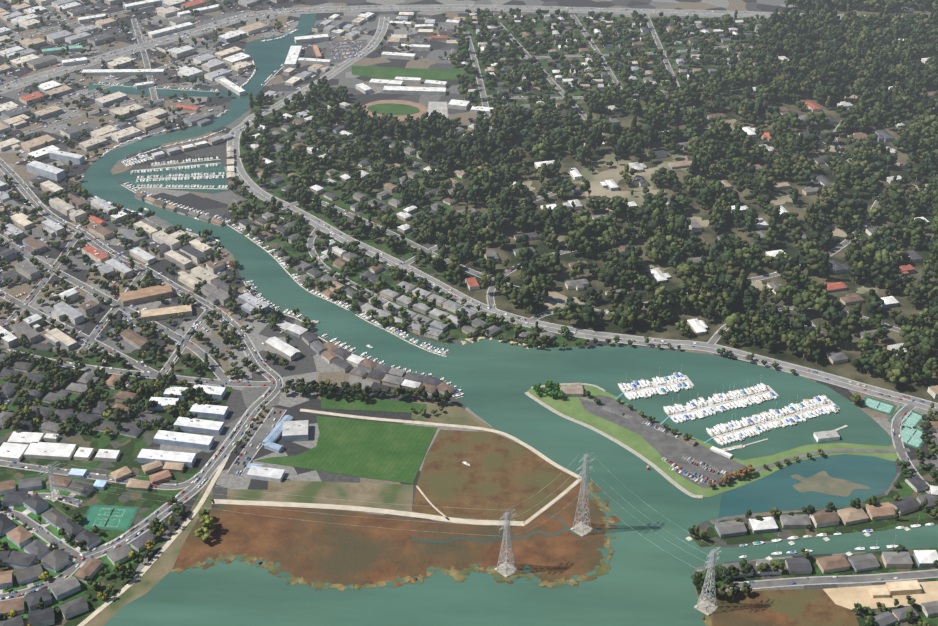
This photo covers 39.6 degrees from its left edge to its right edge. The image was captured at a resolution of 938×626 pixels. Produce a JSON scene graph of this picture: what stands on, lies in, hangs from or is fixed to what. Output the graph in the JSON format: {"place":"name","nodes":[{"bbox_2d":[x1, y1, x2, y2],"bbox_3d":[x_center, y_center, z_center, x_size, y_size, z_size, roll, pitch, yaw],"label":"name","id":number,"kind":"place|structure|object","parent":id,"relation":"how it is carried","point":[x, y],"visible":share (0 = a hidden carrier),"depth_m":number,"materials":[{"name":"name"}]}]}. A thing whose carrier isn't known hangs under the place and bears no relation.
{"place":"outdoors","nodes":[
{"label":"outdoors","id":0,"kind":"place"},
{"bbox_2d":[0,558,82,599],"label":"street","id":1,"kind":"structure","parent":0,"point":[71,569],"depth_m":1210.34,"materials":[{"name":"asphalt"}]},
{"bbox_2d":[2,510,80,559],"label":"sidewalk","id":2,"kind":"structure","parent":0,"point":[44,529],"depth_m":1270.16,"materials":[{"name":"concrete"}]},
{"bbox_2d":[3,511,80,558],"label":"street","id":3,"kind":"structure","parent":0,"point":[42,533],"depth_m":1266.44,"materials":[{"name":"asphalt"}]},
{"bbox_2d":[8,236,76,319],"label":"street","id":4,"kind":"structure","parent":0,"point":[45,279],"depth_m":1671.61,"materials":[{"name":"asphalt"}]},
{"bbox_2d":[0,291,157,376],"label":"street","id":5,"kind":"structure","parent":0,"point":[84,337],"depth_m":1563.97,"materials":[{"name":"asphalt"}]},
{"bbox_2d":[0,289,158,372],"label":"sidewalk","id":6,"kind":"structure","parent":0,"point":[81,332],"depth_m":1567.76,"materials":[{"name":"concrete"}]},
{"bbox_2d":[17,99,164,136],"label":"street","id":7,"kind":"structure","parent":0,"point":[41,127],"depth_m":2127.03,"materials":[{"name":"asphalt"}]},
{"bbox_2d":[24,3,161,35],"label":"street","id":8,"kind":"structure","parent":0,"point":[78,22],"depth_m":2495.32,"materials":[{"name":"asphalt"}]},
{"bbox_2d":[0,460,198,489],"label":"sidewalk","id":9,"kind":"structure","parent":0,"point":[93,473],"depth_m":1343.00,"materials":[{"name":"concrete"}]},
{"bbox_2d":[0,461,200,488],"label":"street","id":10,"kind":"structure","parent":0,"point":[93,476],"depth_m":1342.95,"materials":[{"name":"asphalt"}]},
{"bbox_2d":[81,504,138,530],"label":"tennis court surround","id":11,"kind":"object","parent":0,"point":[103,528],"visible":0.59,"depth_m":1291.53,"materials":[{"name":"green"}]},
{"bbox_2d":[83,506,134,528],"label":"tennis court","id":12,"kind":"object","parent":11,"relation":"on","point":[113,521],"visible":0.88,"depth_m":1287.68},
{"bbox_2d":[78,272,144,353],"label":"street","id":13,"kind":"structure","parent":0,"point":[94,334],"depth_m":1596.33,"materials":[{"name":"asphalt"}]},
{"bbox_2d":[0,235,230,383],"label":"street","id":14,"kind":"structure","parent":0,"point":[218,371],"depth_m":1616.00,"materials":[{"name":"asphalt"}]},
{"bbox_2d":[0,234,231,380],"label":"sidewalk","id":15,"kind":"structure","parent":0,"point":[129,314],"depth_m":1610.11,"materials":[{"name":"concrete"}]},
{"bbox_2d":[0,348,232,625],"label":"ground","id":16,"kind":"structure","parent":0,"point":[129,448],"depth_m":1386.05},
{"bbox_2d":[0,476,165,619],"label":"lawns and driveways","id":17,"kind":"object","parent":16,"relation":"on","point":[108,564],"visible":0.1,"depth_m":1253.25,"materials":[{"name":"plant"}]},
{"bbox_2d":[84,433,229,625],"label":"bank","id":18,"kind":"structure","parent":16,"relation":"on","point":[158,570],"depth_m":1222.04,"materials":[{"name":"soil"}]},
{"bbox_2d":[47,47,221,107],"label":"street","id":19,"kind":"structure","parent":0,"point":[121,81],"depth_m":2255.04,"materials":[{"name":"asphalt"}]},
{"bbox_2d":[2,349,271,386],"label":"street","id":20,"kind":"structure","parent":0,"point":[181,378],"depth_m":1492.77,"materials":[{"name":"asphalt"}]},
{"bbox_2d":[8,349,268,386],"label":"sidewalk","id":21,"kind":"structure","parent":0,"point":[152,378],"depth_m":1494.52,"materials":[{"name":"concrete"}]},
{"bbox_2d":[0,159,281,561],"bbox_3d":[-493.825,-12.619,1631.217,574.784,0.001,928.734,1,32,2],"label":"road","id":22,"kind":"structure","parent":0,"point":[5,168],"depth_m":1497.87,"materials":[{"name":"asphalt"}]},
{"bbox_2d":[16,180,276,558],"bbox_3d":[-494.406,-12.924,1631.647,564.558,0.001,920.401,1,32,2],"label":"canal street centre line","id":23,"kind":"object","parent":22,"relation":"on","point":[241,427],"visible":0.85,"depth_m":1469.29,"materials":[{"name":"white paint"}]},
{"bbox_2d":[0,158,283,562],"bbox_3d":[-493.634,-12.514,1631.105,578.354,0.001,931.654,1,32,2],"label":"sidewalk","id":24,"kind":"structure","parent":0,"point":[220,464],"depth_m":1487.72,"materials":[{"name":"concrete"}]},
{"bbox_2d":[132,18,157,101],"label":"street","id":25,"kind":"structure","parent":0,"point":[147,66],"depth_m":2337.43,"materials":[{"name":"asphalt"}]},
{"bbox_2d":[77,453,230,625],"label":"shore path","id":26,"kind":"structure","parent":0,"point":[155,557],"depth_m":1247.23,"materials":[{"name":"concrete"}]},
{"bbox_2d":[88,82,233,96],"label":"canal","id":27,"kind":"structure","parent":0,"point":[135,91],"depth_m":2213.87,"materials":[{"name":"liquid"}]},
{"bbox_2d":[113,162,230,193],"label":"harbor water","id":28,"kind":"structure","parent":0,"point":[128,176],"depth_m":1933.31,"materials":[{"name":"liquid"}]},
{"bbox_2d":[160,310,208,375],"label":"street","id":29,"kind":"structure","parent":0,"point":[174,355],"depth_m":1552.85,"materials":[{"name":"asphalt"}]},
{"bbox_2d":[228,408,285,474],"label":"parking lot","id":30,"kind":"structure","parent":0,"point":[266,427],"depth_m":1392.88,"materials":[{"name":"asphalt"}]},
{"bbox_2d":[227,407,286,475],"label":"sidewalk","id":31,"kind":"structure","parent":0,"point":[252,438],"depth_m":1387.77,"materials":[{"name":"concrete"}]},
{"bbox_2d":[227,480,413,511],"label":"dry grass field","id":32,"kind":"structure","parent":0,"point":[394,496],"depth_m":1317.47,"materials":[{"name":"plant"}]},
{"bbox_2d":[255,416,436,483],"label":"grass field","id":33,"kind":"structure","parent":0,"point":[395,452],"depth_m":1378.36,"materials":[{"name":"green plant"}]},
{"bbox_2d":[325,40,366,62],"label":"parking lot","id":34,"kind":"structure","parent":0,"point":[328,54],"depth_m":2384.56,"materials":[{"name":"asphalt"}]},
{"bbox_2d":[308,227,387,301],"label":"street","id":35,"kind":"structure","parent":0,"point":[313,253],"depth_m":1719.82,"materials":[{"name":"asphalt"}]},
{"bbox_2d":[212,499,524,525],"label":"path","id":36,"kind":"structure","parent":0,"point":[370,509],"depth_m":1297.83,"materials":[{"name":"gravel"}]},
{"bbox_2d":[320,393,426,412],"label":"field","id":37,"kind":"structure","parent":0,"point":[336,401],"depth_m":1448.36,"materials":[{"name":"green plant"}]},
{"bbox_2d":[172,481,606,585],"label":"marsh field","id":38,"kind":"structure","parent":0,"point":[330,551],"depth_m":1255.70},
{"bbox_2d":[176,482,615,590],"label":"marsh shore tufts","id":39,"kind":"object","parent":38,"relation":"on","point":[460,577],"depth_m":1221.51,"materials":[{"name":"plant"}]},
{"bbox_2d":[177,479,619,590],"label":"shore tufts","id":40,"kind":"object","parent":38,"relation":"on","point":[605,550],"depth_m":1223.78,"materials":[{"name":"plant"}]},
{"bbox_2d":[494,561,517,577],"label":"tower base","id":41,"kind":"object","parent":38,"relation":"on","point":[500,570],"visible":0.73,"depth_m":1223.75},
{"bbox_2d":[570,521,592,536],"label":"tower base","id":42,"kind":"object","parent":38,"relation":"on","point":[575,529],"visible":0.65,"depth_m":1272.35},
{"bbox_2d":[367,103,419,115],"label":"baseball field","id":43,"kind":"structure","parent":0,"point":[397,109],"depth_m":2148.20,"materials":[{"name":"plant"}]},
{"bbox_2d":[362,100,427,120],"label":"running track","id":44,"kind":"structure","parent":0,"point":[423,109],"depth_m":2158.88,"materials":[{"name":"rubber"}]},
{"bbox_2d":[351,65,463,79],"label":"ball field","id":45,"kind":"structure","parent":0,"point":[385,72],"depth_m":2286.86,"materials":[{"name":"green plant"}]},
{"bbox_2d":[2,4,819,93],"bbox_3d":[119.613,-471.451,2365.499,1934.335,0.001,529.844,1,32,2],"label":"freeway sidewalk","id":46,"kind":"structure","parent":0,"point":[357,11],"depth_m":2548.71,"materials":[{"name":"concrete"}]},
{"bbox_2d":[239,88,589,347],"bbox_3d":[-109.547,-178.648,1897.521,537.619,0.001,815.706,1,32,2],"label":"ground","id":47,"kind":"structure","parent":0,"point":[456,334],"depth_m":1841.19,"materials":[{"name":"plant"}]},
{"bbox_2d":[427,102,447,117],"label":"building","id":48,"kind":"structure","parent":0,"point":[439,107],"depth_m":2153.54,"materials":[{"name":"concrete"}]},
{"bbox_2d":[300,409,581,478],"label":"path","id":49,"kind":"structure","parent":0,"point":[541,455],"depth_m":1413.96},
{"bbox_2d":[290,199,598,309],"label":"sidewalk","id":50,"kind":"structure","parent":0,"point":[434,252],"depth_m":1752.05,"materials":[{"name":"concrete"}]},
{"bbox_2d":[290,201,599,310],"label":"street","id":51,"kind":"structure","parent":0,"point":[433,254],"depth_m":1751.99,"materials":[{"name":"asphalt"}]},
{"bbox_2d":[0,0,937,599],"bbox_3d":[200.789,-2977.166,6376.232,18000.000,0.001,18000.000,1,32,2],"label":"ground","id":52,"kind":"structure","parent":0,"point":[308,364],"depth_m":1913.88,"materials":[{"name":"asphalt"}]},
{"bbox_2d":[39,461,61,499],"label":"pylon","id":53,"kind":"object","parent":52,"relation":"on","point":[50,475],"visible":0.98,"depth_m":1299.84,"materials":[{"name":"metal"}]},
{"bbox_2d":[0,5,928,93],"bbox_3d":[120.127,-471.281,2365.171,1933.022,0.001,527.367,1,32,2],"label":"freeway","id":54,"kind":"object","parent":52,"relation":"on","point":[127,51],"depth_m":2548.62,"materials":[{"name":"asphalt"}]},
{"bbox_2d":[0,0,937,625],"bbox_3d":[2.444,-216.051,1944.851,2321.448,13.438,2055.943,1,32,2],"label":"buildings","id":55,"kind":"structure","parent":52,"relation":"on","point":[22,442],"depth_m":1667.47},
{"bbox_2d":[0,0,937,625],"bbox_3d":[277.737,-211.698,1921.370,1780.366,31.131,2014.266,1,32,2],"label":"trees","id":56,"kind":"object","parent":52,"relation":"on","point":[542,148],"visible":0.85,"depth_m":1787.37,"materials":[{"name":"green plant"}]},
{"bbox_2d":[0,0,937,625],"bbox_3d":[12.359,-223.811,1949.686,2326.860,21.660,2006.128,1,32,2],"label":"broad trees","id":57,"kind":"object","parent":52,"relation":"on","point":[462,78],"visible":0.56,"depth_m":1929.82,"materials":[{"name":"green plant"}]},
{"bbox_2d":[0,0,937,608],"bbox_3d":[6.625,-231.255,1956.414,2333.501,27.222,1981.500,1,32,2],"label":"tall trees","id":58,"kind":"object","parent":52,"relation":"on","point":[418,216],"visible":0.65,"depth_m":1945.52,"materials":[{"name":"green plant"}]},
{"bbox_2d":[0,0,937,625],"bbox_3d":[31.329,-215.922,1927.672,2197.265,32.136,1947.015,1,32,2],"label":"conifer trees","id":59,"kind":"object","parent":52,"relation":"on","point":[378,180],"visible":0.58,"depth_m":2115.60,"materials":[{"name":"green plant"}]},
{"bbox_2d":[411,400,527,448],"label":"grass patch","id":60,"kind":"object","parent":52,"relation":"on","point":[452,413],"depth_m":1429.45,"materials":[{"name":"plant"}]},
{"bbox_2d":[25,0,937,622],"bbox_3d":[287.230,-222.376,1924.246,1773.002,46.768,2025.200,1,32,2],"label":"conifer trees","id":61,"kind":"object","parent":52,"relation":"on","point":[927,368],"visible":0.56,"depth_m":1873.33,"materials":[{"name":"green plant"}]},
{"bbox_2d":[496,509,516,575],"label":"pylon","id":62,"kind":"object","parent":52,"relation":"on","point":[507,514],"visible":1,"depth_m":1206.44,"materials":[{"name":"metal"}]},
{"bbox_2d":[572,452,593,534],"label":"pylon","id":63,"kind":"object","parent":52,"relation":"on","point":[585,471],"visible":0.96,"depth_m":1248.59,"materials":[{"name":"metal"}]},
{"bbox_2d":[527,385,897,496],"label":"peninsula grass","id":64,"kind":"structure","parent":52,"relation":"on","point":[572,407],"depth_m":1382.92,"materials":[{"name":"plant"}]},
{"bbox_2d":[860,396,896,414],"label":"tennis court surround","id":65,"kind":"object","parent":52,"relation":"on","point":[865,399],"visible":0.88,"depth_m":1446.82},
{"bbox_2d":[864,398,892,412],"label":"tennis court","id":66,"kind":"object","parent":65,"relation":"on","point":[871,403],"visible":0.94,"depth_m":1446.76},
{"bbox_2d":[888,406,922,427],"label":"tennis court surround","id":67,"kind":"object","parent":52,"relation":"on","point":[914,426],"visible":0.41,"depth_m":1426.36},
{"bbox_2d":[891,412,921,428],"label":"tennis court","id":68,"kind":"object","parent":67,"relation":"on","point":[910,422],"visible":0.47,"depth_m":1423.99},
{"bbox_2d":[881,336,937,373],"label":"trees","id":69,"kind":"object","parent":52,"relation":"on","point":[926,346],"visible":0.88,"depth_m":1501.35,"materials":[{"name":"green plant"}]},
{"bbox_2d":[901,427,929,448],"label":"tennis court surround","id":70,"kind":"object","parent":52,"relation":"on","point":[920,444],"visible":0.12,"depth_m":1388.61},
{"bbox_2d":[901,426,922,446],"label":"tennis court","id":71,"kind":"object","parent":70,"relation":"on","point":[913,439],"visible":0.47,"depth_m":1398.93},
{"bbox_2d":[464,32,490,131],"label":"street","id":72,"kind":"structure","parent":0,"point":[479,80],"depth_m":2262.83,"materials":[{"name":"asphalt"}]},
{"bbox_2d":[81,13,892,625],"bbox_3d":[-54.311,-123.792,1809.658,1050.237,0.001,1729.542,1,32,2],"label":"canal water","id":73,"kind":"structure","parent":0,"point":[645,581],"depth_m":1381.59,"materials":[{"name":"liquid"}]},
{"bbox_2d":[94,37,838,557],"bbox_3d":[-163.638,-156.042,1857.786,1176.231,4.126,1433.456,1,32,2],"label":"boats","id":74,"kind":"object","parent":73,"relation":"on","point":[760,415],"depth_m":1457.52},
{"bbox_2d":[91,29,910,559],"bbox_3d":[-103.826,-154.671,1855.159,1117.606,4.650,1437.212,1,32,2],"label":"docks","id":75,"kind":"object","parent":73,"relation":"on","point":[757,423],"visible":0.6,"depth_m":1503.58,"materials":[{"name":"wood"}]},
{"bbox_2d":[79,27,933,554],"bbox_3d":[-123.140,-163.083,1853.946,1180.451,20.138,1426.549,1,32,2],"label":"boats","id":76,"kind":"object","parent":73,"relation":"on","point":[740,403],"visible":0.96,"depth_m":1462.24,"materials":[{"name":"plastic"}]},
{"bbox_2d":[525,392,702,497],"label":"footpath","id":77,"kind":"structure","parent":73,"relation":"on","point":[665,475],"depth_m":1387.09,"materials":[{"name":"concrete"}]},
{"bbox_2d":[412,430,576,520],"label":"dirt field","id":78,"kind":"structure","parent":0,"point":[499,474],"depth_m":1337.64,"materials":[{"name":"soil"}]},
{"bbox_2d":[411,514,605,542],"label":"tidal creek","id":79,"kind":"structure","parent":0,"point":[502,536],"depth_m":1262.91,"materials":[{"name":"liquid"}]},
{"bbox_2d":[498,23,602,135],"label":"street","id":80,"kind":"structure","parent":0,"point":[579,111],"depth_m":2251.19,"materials":[{"name":"asphalt"}]},
{"bbox_2d":[487,238,618,308],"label":"street","id":81,"kind":"structure","parent":0,"point":[491,292],"depth_m":1661.01,"materials":[{"name":"asphalt"}]},
{"bbox_2d":[525,478,581,523],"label":"path","id":82,"kind":"structure","parent":0,"point":[558,497],"depth_m":1308.18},
{"bbox_2d":[544,291,584,309],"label":"bare ground","id":83,"kind":"structure","parent":0,"point":[549,304],"depth_m":1636.35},
{"bbox_2d":[226,17,937,410],"bbox_3d":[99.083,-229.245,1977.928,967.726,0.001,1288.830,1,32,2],"label":"road sidewalk","id":84,"kind":"structure","parent":0,"point":[526,317],"depth_m":1604.16,"materials":[{"name":"concrete"}]},
{"bbox_2d":[228,17,937,410],"bbox_3d":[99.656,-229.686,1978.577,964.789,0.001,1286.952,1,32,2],"label":"road","id":85,"kind":"structure","parent":0,"point":[260,193],"depth_m":1619.96,"materials":[{"name":"asphalt"}]},
{"bbox_2d":[233,17,935,407],"bbox_3d":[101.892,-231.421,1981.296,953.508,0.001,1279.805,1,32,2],"label":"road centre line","id":86,"kind":"object","parent":85,"relation":"on","point":[541,325],"visible":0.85,"depth_m":1602.09,"materials":[{"name":"white paint"}]},
{"bbox_2d":[571,167,620,193],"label":"bare ground","id":87,"kind":"structure","parent":0,"point":[595,178],"depth_m":1930.15,"materials":[{"name":"soil"}]},
{"bbox_2d":[571,14,621,89],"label":"street","id":88,"kind":"structure","parent":0,"point":[615,81],"depth_m":2364.85,"materials":[{"name":"asphalt"}]},
{"bbox_2d":[593,153,620,169],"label":"bare ground","id":89,"kind":"structure","parent":0,"point":[599,162],"depth_m":1979.63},
{"bbox_2d":[450,15,767,119],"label":"ground","id":90,"kind":"structure","parent":0,"point":[492,89],"depth_m":2357.23,"materials":[{"name":"plant"}]},
{"bbox_2d":[578,190,664,210],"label":"bare ground","id":91,"kind":"structure","parent":0,"point":[637,198],"depth_m":1883.03,"materials":[{"name":"soil"}]},
{"bbox_2d":[500,44,743,59],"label":"street","id":92,"kind":"structure","parent":0,"point":[608,54],"depth_m":2356.34,"materials":[{"name":"asphalt"}]},
{"bbox_2d":[617,159,678,190],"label":"bare ground","id":93,"kind":"structure","parent":0,"point":[646,174],"depth_m":1938.70,"materials":[{"name":"soil"}]},
{"bbox_2d":[581,399,740,487],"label":"asphalt lot","id":94,"kind":"structure","parent":0,"point":[672,448],"depth_m":1382.79,"materials":[{"name":"asphalt"}]},
{"bbox_2d":[0,0,929,599],"bbox_3d":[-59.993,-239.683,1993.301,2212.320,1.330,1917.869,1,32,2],"label":"cars","id":95,"kind":"object","parent":94,"relation":"on","point":[674,466],"visible":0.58,"depth_m":1648.29,"materials":[{"name":"metal"}]},
{"bbox_2d":[645,15,678,86],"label":"street","id":96,"kind":"structure","parent":0,"point":[659,45],"depth_m":2403.86,"materials":[{"name":"asphalt"}]},
{"bbox_2d":[588,395,748,468],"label":"peninsula drive","id":97,"kind":"structure","parent":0,"point":[697,445],"depth_m":1412.27,"materials":[{"name":"asphalt"}]},
{"bbox_2d":[658,153,696,173],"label":"dirt clearing","id":98,"kind":"structure","parent":0,"point":[678,157],"depth_m":1979.64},
{"bbox_2d":[439,1,937,402],"bbox_3d":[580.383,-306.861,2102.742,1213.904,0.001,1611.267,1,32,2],"label":"forest ground","id":99,"kind":"structure","parent":0,"point":[777,351],"depth_m":1769.23,"materials":[{"name":"plant"}]},
{"bbox_2d":[530,196,878,319],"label":"sidewalk","id":100,"kind":"structure","parent":0,"point":[761,275],"depth_m":1734.66,"materials":[{"name":"concrete"}]},
{"bbox_2d":[531,197,878,319],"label":"street","id":101,"kind":"structure","parent":0,"point":[845,242],"depth_m":1690.99,"materials":[{"name":"asphalt"}]},
{"bbox_2d":[713,606,790,625],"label":"marsh","id":102,"kind":"structure","parent":0,"point":[750,616],"depth_m":1171.54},
{"bbox_2d":[698,589,858,625],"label":"ground","id":103,"kind":"structure","parent":0,"point":[809,607],"depth_m":1185.35,"materials":[{"name":"soil"}]},
{"bbox_2d":[694,599,718,615],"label":"pylon foundation","id":104,"kind":"object","parent":103,"relation":"on","point":[702,609],"visible":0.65,"depth_m":1182.58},
{"bbox_2d":[696,546,721,612],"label":"pylon","id":105,"kind":"object","parent":104,"relation":"on","point":[713,554],"visible":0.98,"depth_m":1163.64,"materials":[{"name":"metal"}]},
{"bbox_2d":[770,192,798,204],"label":"dirt clearing","id":106,"kind":"structure","parent":0,"point":[779,198],"depth_m":1872.20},
{"bbox_2d":[708,306,899,344],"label":"street","id":107,"kind":"structure","parent":0,"point":[715,338],"depth_m":1582.82,"materials":[{"name":"asphalt"}]},
{"bbox_2d":[718,454,896,518],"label":"lagoon water","id":108,"kind":"structure","parent":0,"point":[780,492],"depth_m":1328.37,"materials":[{"name":"liquid"}]},
{"bbox_2d":[791,471,869,496],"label":"mudflat","id":109,"kind":"structure","parent":108,"relation":"on","point":[824,482],"depth_m":1329.62,"materials":[{"name":"soil"}]},
{"bbox_2d":[690,466,937,625],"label":"residential ground","id":110,"kind":"structure","parent":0,"point":[903,489],"depth_m":1264.48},
{"bbox_2d":[691,525,937,567],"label":"canal","id":111,"kind":"structure","parent":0,"point":[921,537],"depth_m":1253.46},
{"bbox_2d":[752,448,910,471],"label":"footpath","id":112,"kind":"structure","parent":0,"point":[770,465],"depth_m":1376.70,"materials":[{"name":"concrete"}]},
{"bbox_2d":[730,569,937,589],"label":"sidewalk","id":113,"kind":"structure","parent":0,"point":[841,576],"depth_m":1213.73,"materials":[{"name":"concrete"}]},
{"bbox_2d":[731,570,937,588],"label":"street","id":114,"kind":"structure","parent":0,"point":[818,580],"depth_m":1213.68,"materials":[{"name":"asphalt"}]},
{"bbox_2d":[823,581,937,609],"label":"construction dirt","id":115,"kind":"structure","parent":0,"point":[847,597],"depth_m":1195.05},
{"bbox_2d":[891,405,929,493],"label":"sidewalk","id":116,"kind":"structure","parent":0,"point":[902,439],"depth_m":1398.85,"materials":[{"name":"concrete"}]},
{"bbox_2d":[892,404,929,492],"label":"street","id":117,"kind":"structure","parent":0,"point":[906,409],"depth_m":1400.29,"materials":[{"name":"asphalt"}]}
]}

